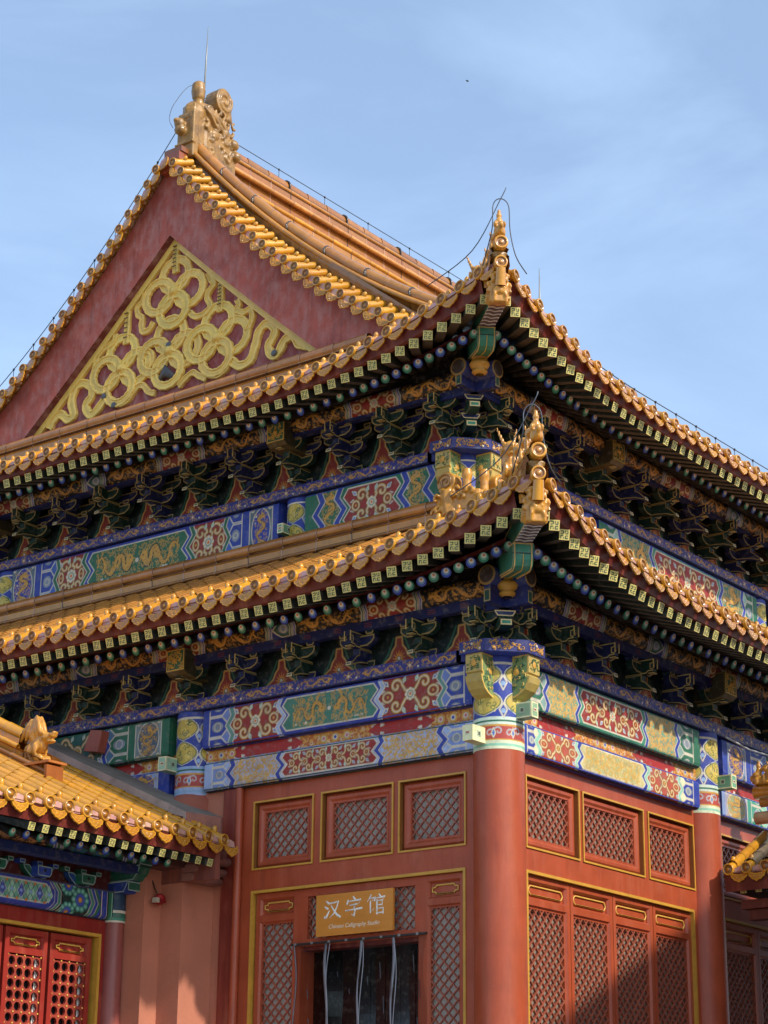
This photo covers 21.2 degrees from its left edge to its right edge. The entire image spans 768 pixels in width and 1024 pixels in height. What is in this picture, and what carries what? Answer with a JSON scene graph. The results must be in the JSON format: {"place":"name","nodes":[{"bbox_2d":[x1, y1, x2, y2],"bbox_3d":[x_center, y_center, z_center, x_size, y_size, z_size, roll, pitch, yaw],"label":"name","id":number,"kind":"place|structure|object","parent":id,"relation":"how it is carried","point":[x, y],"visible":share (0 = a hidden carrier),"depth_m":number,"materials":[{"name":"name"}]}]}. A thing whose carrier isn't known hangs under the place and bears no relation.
{"place":"outdoors","nodes":[
{"label":"outdoors","id":0,"kind":"place"},
{"bbox_2d":[0,715,237,1023],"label":"side hall","id":1,"kind":"structure","parent":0,"point":[91,849],"depth_m":21.79,"materials":[{"name":"tile"}]},
{"bbox_2d":[0,925,2,964],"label":"door leaf","id":2,"kind":"structure","parent":1,"relation":"in","point":[1,926],"depth_m":20.95,"materials":[{"name":"red paint"}]},
{"bbox_2d":[0,926,48,1023],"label":"door leaf","id":3,"kind":"structure","parent":1,"relation":"in","point":[20,946],"depth_m":21.13,"materials":[{"name":"red paint"}]},
{"bbox_2d":[43,933,91,1023],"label":"door leaf","id":4,"kind":"structure","parent":1,"relation":"in","point":[64,952],"depth_m":21.61,"materials":[{"name":"red paint"}]},
{"bbox_2d":[152,880,165,904],"bbox_3d":[-2.462,3.980,22.252,0.208,0.568,0.153,-14,-24,35],"label":"alarm lamp","id":5,"kind":"object","parent":1,"relation":"attached to","point":[159,899],"visible":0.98,"depth_m":22.15,"materials":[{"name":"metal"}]},
{"bbox_2d":[0,0,767,471],"label":"sky","id":6,"kind":"structure","parent":0,"point":[626,141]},
{"label":"courtyard ground","id":7,"kind":"structure","parent":0,"visible":0},
{"bbox_2d":[0,81,767,1023],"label":"palace hall","id":8,"kind":"structure","parent":7,"relation":"on","point":[290,611],"depth_m":23.18,"materials":[{"name":"tile"}]},
{"bbox_2d":[0,133,175,385],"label":"conductor wire","id":9,"kind":"object","parent":8,"relation":"attached to","point":[33,344],"visible":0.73,"depth_m":29.03,"materials":[{"name":"metal"}]},
{"bbox_2d":[169,85,232,132],"bbox_3d":[-2.536,-5.630,28.899,1.142,0.906,0.100,18,-26,-41],"label":"conductor wire","id":10,"kind":"object","parent":8,"relation":"attached to","point":[177,99],"visible":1,"depth_m":28.60,"materials":[{"name":"metal"}]},
{"bbox_2d":[203,33,207,102],"bbox_3d":[-2.541,-6.263,29.084,0.058,1.420,0.055,-4,-20,14],"label":"lightning rod","id":11,"kind":"object","parent":8,"relation":"on","point":[205,65],"visible":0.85,"depth_m":29.09,"materials":[{"name":"metal"}]},
{"bbox_2d":[253,890,297,1023],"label":"door leaf","id":12,"kind":"structure","parent":8,"relation":"in","point":[276,913],"depth_m":21.89,"materials":[{"name":"red paint"}]},
{"bbox_2d":[251,793,313,870],"bbox_3d":[-1.061,3.483,22.245,0.855,0.755,0.129,-14,-24,35],"label":"transom window","id":13,"kind":"structure","parent":8,"relation":"in","point":[283,832],"depth_m":22.29,"materials":[{"name":"red paint"}]},
{"bbox_2d":[239,145,461,279],"bbox_3d":[0.736,-3.988,33.048,0.036,0.178,9.666,-14,-24,35],"label":"conductor wire","id":14,"kind":"object","parent":8,"relation":"attached to","point":[350,212],"visible":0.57,"depth_m":31.51,"materials":[{"name":"metal"}]},
{"bbox_2d":[316,888,394,936],"bbox_3d":[-0.304,4.162,21.286,1.013,0.430,0.032,-14,-24,35],"label":"sign board","id":15,"kind":"object","parent":8,"relation":"attached to","point":[359,912],"visible":1,"depth_m":21.26,"materials":[{"name":"paint"}]},
{"bbox_2d":[320,782,393,862],"bbox_3d":[-0.255,3.288,21.659,0.975,0.755,0.129,-14,-24,35],"label":"transom window","id":16,"kind":"structure","parent":8,"relation":"in","point":[354,824],"depth_m":21.70,"materials":[{"name":"red paint"}]},
{"bbox_2d":[291,932,426,1023],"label":"strip curtain","id":17,"kind":"object","parent":8,"relation":"hanging from","point":[359,963],"visible":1,"depth_m":21.11,"materials":[{"name":"plastic"}]},
{"bbox_2d":[398,771,465,852],"bbox_3d":[0.525,3.100,21.092,0.860,0.755,0.129,-14,-24,35],"label":"transom window","id":18,"kind":"structure","parent":8,"relation":"in","point":[431,813],"depth_m":21.14,"materials":[{"name":"red paint"}]},
{"bbox_2d":[422,872,462,1023],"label":"door leaf","id":19,"kind":"structure","parent":8,"relation":"in","point":[442,893],"depth_m":20.60,"materials":[{"name":"red paint"}]},
{"bbox_2d":[427,188,505,286],"bbox_3d":[0.896,-3.025,22.435,0.911,1.067,0.081,-6,-20,18],"label":"conductor wire","id":20,"kind":"object","parent":8,"relation":"attached to","point":[475,245],"visible":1,"depth_m":22.36,"materials":[{"name":"metal"}]},
{"bbox_2d":[450,391,538,496],"bbox_3d":[1.067,-0.674,20.019,0.911,1.007,0.081,-6,-20,18],"label":"conductor wire","id":21,"kind":"object","parent":8,"relation":"attached to","point":[503,453],"visible":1,"depth_m":19.95,"materials":[{"name":"metal"}]},
{"bbox_2d":[482,198,526,273],"bbox_3d":[1.299,-3.012,22.375,0.495,0.851,0.246,-3,-19,10],"label":"conductor wire","id":22,"kind":"object","parent":8,"relation":"attached to","point":[510,233],"visible":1,"depth_m":22.34,"materials":[{"name":"metal"}]},
{"bbox_2d":[511,404,561,484],"bbox_3d":[1.470,-0.662,19.959,0.495,0.791,0.246,-3,-19,10],"label":"conductor wire","id":23,"kind":"object","parent":8,"relation":"attached to","point":[543,441],"visible":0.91,"depth_m":19.94,"materials":[{"name":"metal"}]},
{"bbox_2d":[539,270,540,298],"bbox_3d":[1.779,-2.291,23.402,0.055,1.080,0.055,-4,-20,14],"label":"lightning rod","id":24,"kind":"object","parent":8,"relation":"on","point":[539,285],"visible":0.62,"depth_m":23.50,"materials":[{"name":"metal"}]},
{"bbox_2d":[528,875,571,1023],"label":"door leaf","id":25,"kind":"structure","parent":8,"relation":"in","point":[549,900],"depth_m":20.86,"materials":[{"name":"red paint"}]},
{"bbox_2d":[525,774,580,860],"bbox_3d":[1.709,3.184,21.299,0.129,0.755,1.025,-14,-24,35],"label":"transom window","id":26,"kind":"structure","parent":8,"relation":"in","point":[545,800],"depth_m":21.38,"materials":[{"name":"red paint"}]},
{"bbox_2d":[569,884,614,1023],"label":"door leaf","id":27,"kind":"structure","parent":8,"relation":"in","point":[591,914],"depth_m":21.48,"materials":[{"name":"red paint"}]},
{"bbox_2d":[582,791,645,877],"bbox_3d":[2.443,3.505,22.202,0.129,0.755,1.270,-14,-24,35],"label":"transom window","id":28,"kind":"structure","parent":8,"relation":"in","point":[607,843],"depth_m":22.28,"materials":[{"name":"red paint"}]},
{"bbox_2d":[612,895,655,1023],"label":"door leaf","id":29,"kind":"structure","parent":8,"relation":"in","point":[634,975],"depth_m":22.13,"materials":[{"name":"red paint"}]},
{"bbox_2d":[647,811,695,890],"bbox_3d":[3.197,3.834,23.130,0.129,0.755,1.030,-14,-24,35],"label":"transom window","id":30,"kind":"structure","parent":8,"relation":"in","point":[671,848],"depth_m":23.22,"materials":[{"name":"red paint"}]},
{"bbox_2d":[652,904,694,1023],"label":"door leaf","id":31,"kind":"structure","parent":8,"relation":"in","point":[673,972],"depth_m":22.77,"materials":[{"name":"red paint"}]},
{"bbox_2d":[591,359,767,469],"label":"conductor wire","id":32,"kind":"object","parent":8,"relation":"attached to","point":[676,415],"visible":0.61,"depth_m":25.92,"materials":[{"name":"metal"}]},
{"bbox_2d":[721,833,755,902],"bbox_3d":[4.209,4.276,24.376,0.129,0.755,1.020,-14,-24,35],"label":"transom window","id":33,"kind":"structure","parent":8,"relation":"in","point":[731,846],"depth_m":24.29,"materials":[{"name":"red paint"}]},
{"bbox_2d":[726,922,760,1023],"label":"door leaf","id":34,"kind":"structure","parent":8,"relation":"in","point":[741,941],"depth_m":24.02,"materials":[{"name":"red paint"}]},
{"bbox_2d":[757,929,767,1023],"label":"door leaf","id":35,"kind":"structure","parent":8,"relation":"in","point":[762,936],"depth_m":24.41,"materials":[{"name":"red paint"}]},
{"bbox_2d":[723,761,767,920],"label":"gatehouse","id":36,"kind":"object","parent":7,"relation":"on","point":[745,870],"visible":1,"depth_m":23.39,"materials":[{"name":"tile"}]}
]}

